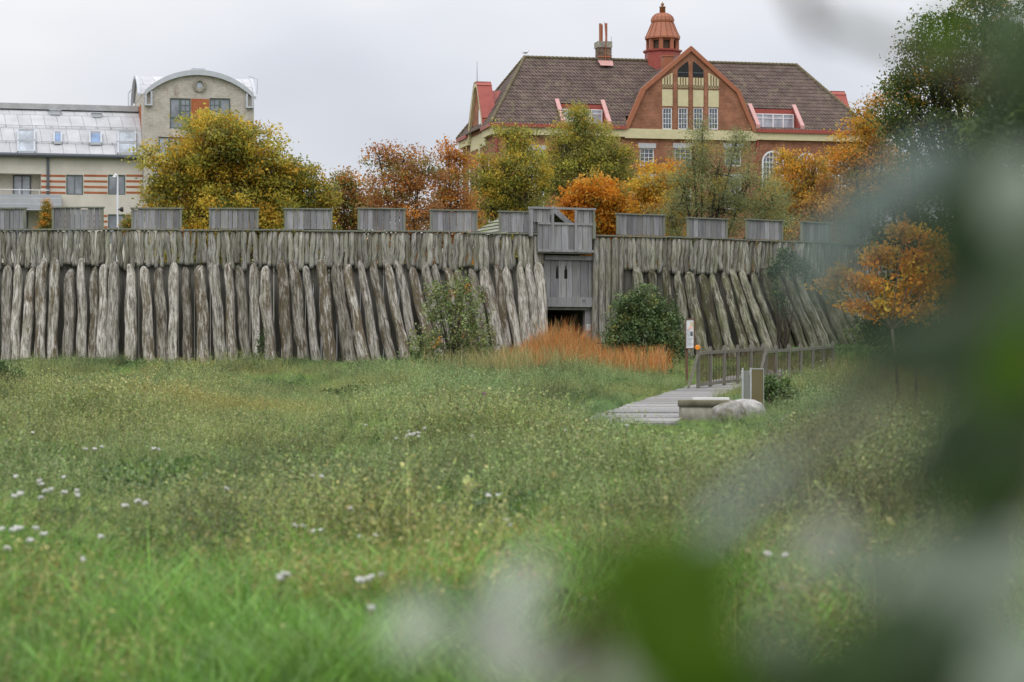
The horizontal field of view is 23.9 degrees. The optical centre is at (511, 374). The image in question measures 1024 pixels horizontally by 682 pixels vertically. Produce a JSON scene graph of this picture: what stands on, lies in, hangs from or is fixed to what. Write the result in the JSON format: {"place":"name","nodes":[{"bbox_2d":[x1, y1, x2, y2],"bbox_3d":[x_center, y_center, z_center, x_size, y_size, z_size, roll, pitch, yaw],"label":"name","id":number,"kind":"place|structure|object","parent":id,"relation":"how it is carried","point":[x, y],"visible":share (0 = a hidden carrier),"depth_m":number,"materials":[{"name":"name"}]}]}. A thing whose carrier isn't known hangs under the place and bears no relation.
{"place":"outdoors","nodes":[
{"label":"outdoors","id":0,"kind":"place"},
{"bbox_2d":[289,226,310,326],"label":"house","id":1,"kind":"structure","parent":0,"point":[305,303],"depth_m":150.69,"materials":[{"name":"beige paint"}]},
{"bbox_2d":[104,353,815,446],"bbox_3d":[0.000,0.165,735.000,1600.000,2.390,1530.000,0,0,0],"label":"ground","id":2,"kind":"structure","parent":0,"point":[719,424],"depth_m":80.97,"materials":[{"name":"green plant"}]},
{"bbox_2d":[0,525,18,552],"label":"white flower","id":3,"kind":"object","parent":2,"relation":"on","point":[11,529],"visible":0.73,"depth_m":13.69,"materials":[{"name":"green plant"}]},
{"bbox_2d":[0,491,23,537],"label":"white flower","id":4,"kind":"object","parent":2,"relation":"on","point":[19,493],"visible":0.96,"depth_m":14.51,"materials":[{"name":"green plant"}]},
{"bbox_2d":[13,474,17,505],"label":"white flower","id":5,"kind":"object","parent":2,"relation":"on","point":[15,476],"visible":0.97,"depth_m":17.25,"materials":[{"name":"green plant"}]},
{"bbox_2d":[4,537,33,569],"bbox_3d":[-2.601,1.071,12.741,0.039,0.412,0.204,0,0,32],"label":"white flower","id":6,"kind":"object","parent":2,"relation":"on","point":[7,548],"visible":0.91,"depth_m":12.78,"materials":[{"name":"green plant"}]},
{"bbox_2d":[0,359,48,385],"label":"weed clump","id":7,"kind":"object","parent":2,"relation":"on","point":[4,367],"visible":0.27,"depth_m":62.97,"materials":[{"name":"green plant"}]},
{"bbox_2d":[16,526,47,562],"bbox_3d":[-2.688,1.055,13.516,0.177,0.420,0.118,0,0,-19],"label":"white flower","id":8,"kind":"object","parent":2,"relation":"on","point":[20,528],"visible":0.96,"depth_m":13.50,"materials":[{"name":"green plant"}]},
{"bbox_2d":[36,479,43,521],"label":"white flower","id":9,"kind":"object","parent":2,"relation":"on","point":[40,482],"visible":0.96,"depth_m":15.96,"materials":[{"name":"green plant"}]},
{"bbox_2d":[32,198,52,246],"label":"young tree","id":10,"kind":"object","parent":2,"relation":"on","point":[45,221],"visible":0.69,"depth_m":111.82,"materials":[{"name":"orange plant"}]},
{"bbox_2d":[38,487,53,537],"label":"white flower","id":11,"kind":"object","parent":2,"relation":"on","point":[50,489],"visible":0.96,"depth_m":14.78,"materials":[{"name":"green plant"}]},
{"bbox_2d":[62,475,65,506],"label":"white flower","id":12,"kind":"object","parent":2,"relation":"on","point":[64,476],"visible":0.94,"depth_m":17.50,"materials":[{"name":"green plant"}]},
{"bbox_2d":[61,489,79,538],"bbox_3d":[-2.739,0.977,15.032,0.137,0.529,0.071,0,0,20],"label":"white flower","id":13,"kind":"object","parent":2,"relation":"on","point":[76,491],"visible":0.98,"depth_m":15.02,"materials":[{"name":"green plant"}]},
{"bbox_2d":[92,445,103,478],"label":"white flower","id":14,"kind":"object","parent":2,"relation":"on","point":[94,448],"visible":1,"depth_m":22.28,"materials":[{"name":"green plant"}]},
{"bbox_2d":[98,534,103,559],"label":"white flower","id":15,"kind":"object","parent":2,"relation":"on","point":[100,536],"visible":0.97,"depth_m":13.25,"materials":[{"name":"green plant"}]},
{"bbox_2d":[113,174,123,261],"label":"street lamp","id":16,"kind":"object","parent":2,"relation":"on","point":[121,209],"visible":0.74,"depth_m":164.94,"materials":[{"name":"metal"}]},
{"bbox_2d":[99,355,137,366],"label":"weed clump","id":17,"kind":"object","parent":2,"relation":"on","point":[127,361],"visible":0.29,"depth_m":79.93,"materials":[{"name":"green plant"}]},
{"bbox_2d":[116,213,139,261],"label":"young tree","id":18,"kind":"object","parent":2,"relation":"on","point":[125,223],"visible":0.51,"depth_m":111.81,"materials":[{"name":"yellow plant"}]},
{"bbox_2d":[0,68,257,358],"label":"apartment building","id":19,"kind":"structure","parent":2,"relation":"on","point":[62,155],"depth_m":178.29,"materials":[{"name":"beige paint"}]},
{"bbox_2d":[121,499,147,540],"bbox_3d":[-2.280,1.009,14.511,0.173,0.528,0.101,0,0,16],"label":"white flower","id":20,"kind":"object","parent":2,"relation":"on","point":[144,503],"visible":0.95,"depth_m":14.52,"materials":[{"name":"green plant"}]},
{"bbox_2d":[151,447,159,474],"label":"white flower","id":21,"kind":"object","parent":2,"relation":"on","point":[153,448],"visible":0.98,"depth_m":21.99,"materials":[{"name":"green plant"}]},
{"bbox_2d":[119,102,311,269],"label":"maple tree","id":22,"kind":"object","parent":2,"relation":"on","point":[195,167],"visible":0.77,"depth_m":120.90,"materials":[{"name":"yellow plant"}]},
{"bbox_2d":[249,329,268,361],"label":"creeper","id":23,"kind":"object","parent":2,"relation":"on","point":[259,346],"visible":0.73,"depth_m":88.46,"materials":[{"name":"green plant"}]},
{"bbox_2d":[0,207,547,363],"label":"palisade","id":24,"kind":"object","parent":2,"relation":"on","point":[58,300],"visible":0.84,"depth_m":91.99,"materials":[{"name":"grey wood"}]},
{"bbox_2d":[275,571,290,606],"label":"white flower","id":25,"kind":"object","parent":2,"relation":"on","point":[284,575],"visible":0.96,"depth_m":10.74,"materials":[{"name":"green plant"}]},
{"bbox_2d":[291,523,306,538],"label":"white flower","id":26,"kind":"object","parent":2,"relation":"on","point":[297,527],"visible":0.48,"depth_m":15.29,"materials":[{"name":"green plant"}]},
{"bbox_2d":[262,154,356,263],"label":"maple tree","id":27,"kind":"object","parent":2,"relation":"on","point":[318,198],"visible":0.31,"depth_m":123.22,"materials":[{"name":"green plant"}]},
{"bbox_2d":[309,474,323,503],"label":"white flower","id":28,"kind":"object","parent":2,"relation":"on","point":[321,476],"visible":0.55,"depth_m":17.96,"materials":[{"name":"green plant"}]},
{"bbox_2d":[311,528,324,555],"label":"white flower","id":29,"kind":"object","parent":2,"relation":"on","point":[320,530],"visible":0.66,"depth_m":15.05,"materials":[{"name":"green plant"}]},
{"bbox_2d":[319,381,376,397],"bbox_3d":[-3.610,0.448,53.979,1.696,0.593,0.837,0,0,0],"label":"weed clump","id":30,"kind":"object","parent":2,"relation":"on","point":[335,389],"visible":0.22,"depth_m":53.96,"materials":[{"name":"green plant"}]},
{"bbox_2d":[319,165,386,269],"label":"tree","id":31,"kind":"object","parent":2,"relation":"on","point":[349,196],"visible":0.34,"depth_m":125.72,"materials":[{"name":"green plant"}]},
{"bbox_2d":[355,574,374,618],"bbox_3d":[-0.640,1.076,10.559,0.054,0.407,0.117,0,0,-31],"label":"white flower","id":32,"kind":"object","parent":2,"relation":"on","point":[362,580],"visible":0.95,"depth_m":10.54,"materials":[{"name":"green plant"}]},
{"bbox_2d":[367,605,375,631],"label":"white flower","id":33,"kind":"object","parent":2,"relation":"on","point":[372,607],"visible":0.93,"depth_m":9.50,"materials":[{"name":"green plant"}]},
{"bbox_2d":[345,138,457,275],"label":"oak tree","id":34,"kind":"object","parent":2,"relation":"on","point":[414,181],"visible":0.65,"depth_m":119.44,"materials":[{"name":"orange plant"}]},
{"bbox_2d":[408,432,419,452],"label":"white flower","id":35,"kind":"object","parent":2,"relation":"on","point":[410,434],"visible":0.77,"depth_m":24.98,"materials":[{"name":"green plant"}]},
{"bbox_2d":[408,430,419,460],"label":"white flower","id":36,"kind":"object","parent":2,"relation":"on","point":[411,438],"visible":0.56,"depth_m":25.23,"materials":[{"name":"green plant"}]},
{"bbox_2d":[397,265,507,369],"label":"shrub","id":37,"kind":"object","parent":2,"relation":"on","point":[455,336],"visible":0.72,"depth_m":83.85,"materials":[{"name":"green plant"}]},
{"bbox_2d":[419,134,493,264],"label":"oak tree","id":38,"kind":"object","parent":2,"relation":"on","point":[458,158],"visible":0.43,"depth_m":122.66,"materials":[{"name":"brown plant"}]},
{"bbox_2d":[0,343,932,648],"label":"leafy herbs","id":39,"kind":"object","parent":2,"relation":"on","point":[176,463],"visible":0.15,"depth_m":21.84,"materials":[{"name":"green plant"}]},
{"bbox_2d":[485,493,500,541],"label":"white flower","id":40,"kind":"object","parent":2,"relation":"on","point":[487,495],"visible":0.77,"depth_m":16.45,"materials":[{"name":"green plant"}]},
{"bbox_2d":[456,117,564,264],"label":"linden tree","id":41,"kind":"object","parent":2,"relation":"on","point":[505,197],"visible":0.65,"depth_m":129.46,"materials":[{"name":"green plant"}]},
{"bbox_2d":[0,344,1023,681],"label":"meadow grass","id":42,"kind":"structure","parent":2,"relation":"on","point":[212,668],"depth_m":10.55,"materials":[{"name":"green plant"}]},
{"bbox_2d":[0,480,1023,681],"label":"lush grass","id":43,"kind":"structure","parent":2,"relation":"on","point":[451,640],"depth_m":10.23,"materials":[{"name":"green plant"}]},
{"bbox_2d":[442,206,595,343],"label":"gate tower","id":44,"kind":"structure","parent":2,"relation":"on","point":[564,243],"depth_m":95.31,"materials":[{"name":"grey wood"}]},
{"bbox_2d":[486,316,677,378],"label":"reeds","id":45,"kind":"object","parent":2,"relation":"on","point":[659,358],"visible":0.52,"depth_m":82.02,"materials":[{"name":"brown plant"}]},
{"bbox_2d":[531,98,645,237],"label":"linden tree","id":46,"kind":"object","parent":2,"relation":"on","point":[578,160],"visible":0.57,"depth_m":133.95,"materials":[{"name":"green plant"}]},
{"bbox_2d":[551,169,639,267],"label":"maple tree","id":47,"kind":"object","parent":2,"relation":"on","point":[604,196],"visible":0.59,"depth_m":111.45,"materials":[{"name":"orange plant"}]},
{"bbox_2d":[596,282,694,364],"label":"shrub","id":48,"kind":"object","parent":2,"relation":"on","point":[654,324],"visible":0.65,"depth_m":84.64,"materials":[{"name":"green plant"}]},
{"bbox_2d":[622,157,696,267],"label":"maple tree","id":49,"kind":"object","parent":2,"relation":"on","point":[644,195],"visible":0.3,"depth_m":115.30,"materials":[{"name":"orange plant"}]},
{"bbox_2d":[456,1,864,273],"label":"brick building","id":50,"kind":"structure","parent":2,"relation":"on","point":[654,94],"depth_m":204.94,"materials":[{"name":"red brick"}]},
{"bbox_2d":[594,22,612,65],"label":"chimney","id":51,"kind":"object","parent":50,"relation":"in","point":[605,44],"depth_m":208.40,"materials":[{"name":"red brick"}]},
{"bbox_2d":[640,148,653,165],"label":"window","id":52,"kind":"structure","parent":50,"relation":"in","point":[648,153],"depth_m":203.00,"materials":[{"name":"white paint"}]},
{"bbox_2d":[675,148,690,165],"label":"window","id":53,"kind":"structure","parent":50,"relation":"in","point":[680,151],"depth_m":203.64,"materials":[{"name":"white paint"}]},
{"bbox_2d":[725,148,740,165],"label":"window","id":54,"kind":"structure","parent":50,"relation":"in","point":[725,148],"depth_m":204.64,"materials":[{"name":"white paint"}]},
{"bbox_2d":[725,180,740,209],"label":"window","id":55,"kind":"structure","parent":50,"relation":"in","point":[725,180],"depth_m":204.64,"materials":[{"name":"white paint"}]},
{"bbox_2d":[762,151,783,186],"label":"arched window","id":56,"kind":"structure","parent":50,"relation":"in","point":[765,159],"depth_m":205.09,"materials":[{"name":"white paint"}]},
{"bbox_2d":[798,153,817,182],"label":"arched window","id":57,"kind":"structure","parent":50,"relation":"in","point":[803,153],"depth_m":205.84,"materials":[{"name":"white paint"}]},
{"bbox_2d":[829,160,849,190],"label":"arched window","id":58,"kind":"structure","parent":50,"relation":"in","point":[832,160],"depth_m":206.50,"materials":[{"name":"white paint"}]},
{"bbox_2d":[685,319,694,385],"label":"info board","id":59,"kind":"object","parent":2,"relation":"on","point":[689,333],"visible":0.99,"depth_m":67.00,"materials":[{"name":"metal"}]},
{"bbox_2d":[678,397,729,421],"bbox_3d":[3.685,0.704,45.200,1.173,0.536,1.173,0,0,0],"label":"concrete well","id":60,"kind":"object","parent":2,"relation":"on","point":[698,407],"visible":0.62,"depth_m":44.72,"materials":[{"name":"grey concrete"}]},
{"bbox_2d":[386,0,1023,681],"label":"bush","id":61,"kind":"object","parent":2,"relation":"on","point":[670,610],"visible":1,"depth_m":0.79,"materials":[{"name":"green plant"}]},
{"bbox_2d":[687,343,764,388],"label":"railing","id":62,"kind":"object","parent":2,"relation":"on","point":[723,352],"visible":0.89,"depth_m":65.83,"materials":[{"name":"grey wood"}]},
{"bbox_2d":[641,110,816,269],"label":"willow tree","id":63,"kind":"object","parent":2,"relation":"on","point":[742,200],"visible":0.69,"depth_m":109.55,"materials":[{"name":"green plant"}]},
{"bbox_2d":[712,400,745,423],"bbox_3d":[3.972,0.768,44.179,0.630,0.586,0.572,0,0,0],"label":"boulder","id":64,"kind":"object","parent":2,"relation":"on","point":[730,406],"visible":0.63,"depth_m":44.00,"materials":[{"name":"grey stone"}]},
{"bbox_2d":[590,213,905,359],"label":"palisade","id":65,"kind":"object","parent":2,"relation":"on","point":[729,303],"visible":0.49,"depth_m":97.37,"materials":[{"name":"grey wood"}]},
{"bbox_2d":[763,247,797,348],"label":"ivy","id":66,"kind":"object","parent":65,"relation":"attached to","point":[777,267],"visible":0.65,"depth_m":96.71,"materials":[{"name":"green plant"}]},
{"bbox_2d":[735,399,765,417],"bbox_3d":[4.370,0.761,44.722,0.696,0.610,0.606,0,0,0],"label":"boulder","id":67,"kind":"object","parent":2,"relation":"on","point":[751,403],"visible":0.41,"depth_m":44.50,"materials":[{"name":"stone"}]},
{"bbox_2d":[741,368,763,404],"bbox_3d":[4.632,0.364,46.592,0.441,0.973,0.077,0,0,0],"label":"info stele","id":68,"kind":"object","parent":2,"relation":"on","point":[752,383],"visible":0.69,"depth_m":46.58,"materials":[{"name":"metal"}]},
{"bbox_2d":[763,551,786,590],"bbox_3d":[1.338,1.093,12.242,0.165,0.400,0.040,0,0,-40],"label":"white flower","id":69,"kind":"object","parent":2,"relation":"on","point":[769,554],"visible":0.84,"depth_m":12.25,"materials":[{"name":"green plant"}]},
{"bbox_2d":[764,371,807,409],"bbox_3d":[5.426,0.414,48.000,1.175,0.963,0.737,0,0,-11],"label":"shrub","id":70,"kind":"object","parent":2,"relation":"on","point":[772,386],"visible":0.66,"depth_m":47.88,"materials":[{"name":"green plant"}]},
{"bbox_2d":[760,341,834,380],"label":"railing","id":71,"kind":"object","parent":2,"relation":"on","point":[827,351],"visible":0.64,"depth_m":68.56,"materials":[{"name":"grey wood"}]},
{"bbox_2d":[750,144,852,250],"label":"oak tree","id":72,"kind":"object","parent":2,"relation":"on","point":[799,170],"visible":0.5,"depth_m":125.39,"materials":[{"name":"orange plant"}]},
{"bbox_2d":[811,110,925,274],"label":"oak tree","id":73,"kind":"object","parent":2,"relation":"on","point":[865,156],"visible":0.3,"depth_m":123.64,"materials":[{"name":"orange plant"}]},
{"bbox_2d":[844,78,914,305],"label":"beech tree","id":74,"kind":"object","parent":2,"relation":"on","point":[875,102],"visible":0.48,"depth_m":93.90,"materials":[{"name":"orange plant"}]},
{"bbox_2d":[816,222,969,326],"bbox_3d":[7.956,-1.163,50.056,3.830,4.334,1.487,0,0,0],"label":"sapling","id":75,"kind":"object","parent":2,"relation":"on","point":[912,287],"visible":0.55,"depth_m":50.01,"materials":[{"name":"orange plant"}]},
{"bbox_2d":[837,186,966,346],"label":"tree","id":76,"kind":"object","parent":2,"relation":"on","point":[870,325],"visible":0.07,"depth_m":83.42,"materials":[{"name":"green plant"}]},
{"bbox_2d":[850,0,1023,211],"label":"beech tree","id":77,"kind":"object","parent":2,"relation":"on","point":[943,118],"visible":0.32,"depth_m":91.58,"materials":[{"name":"green plant"}]},
{"bbox_2d":[954,57,1023,152],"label":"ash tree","id":78,"kind":"object","parent":2,"relation":"on","point":[987,119],"visible":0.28,"depth_m":15.01,"materials":[{"name":"green plant"}]},
{"bbox_2d":[0,0,1021,355],"label":"sky","id":79,"kind":"structure","parent":0,"point":[337,76],"materials":[{"name":"white"}]},
{"bbox_2d":[369,341,929,389],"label":"tall straw grass","id":80,"kind":"structure","parent":0,"point":[514,362],"depth_m":76.27,"materials":[{"name":"plant"}]},
{"bbox_2d":[589,370,794,425],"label":"path","id":81,"kind":"structure","parent":0,"point":[665,406],"depth_m":52.46,"materials":[{"name":"grey wood"}]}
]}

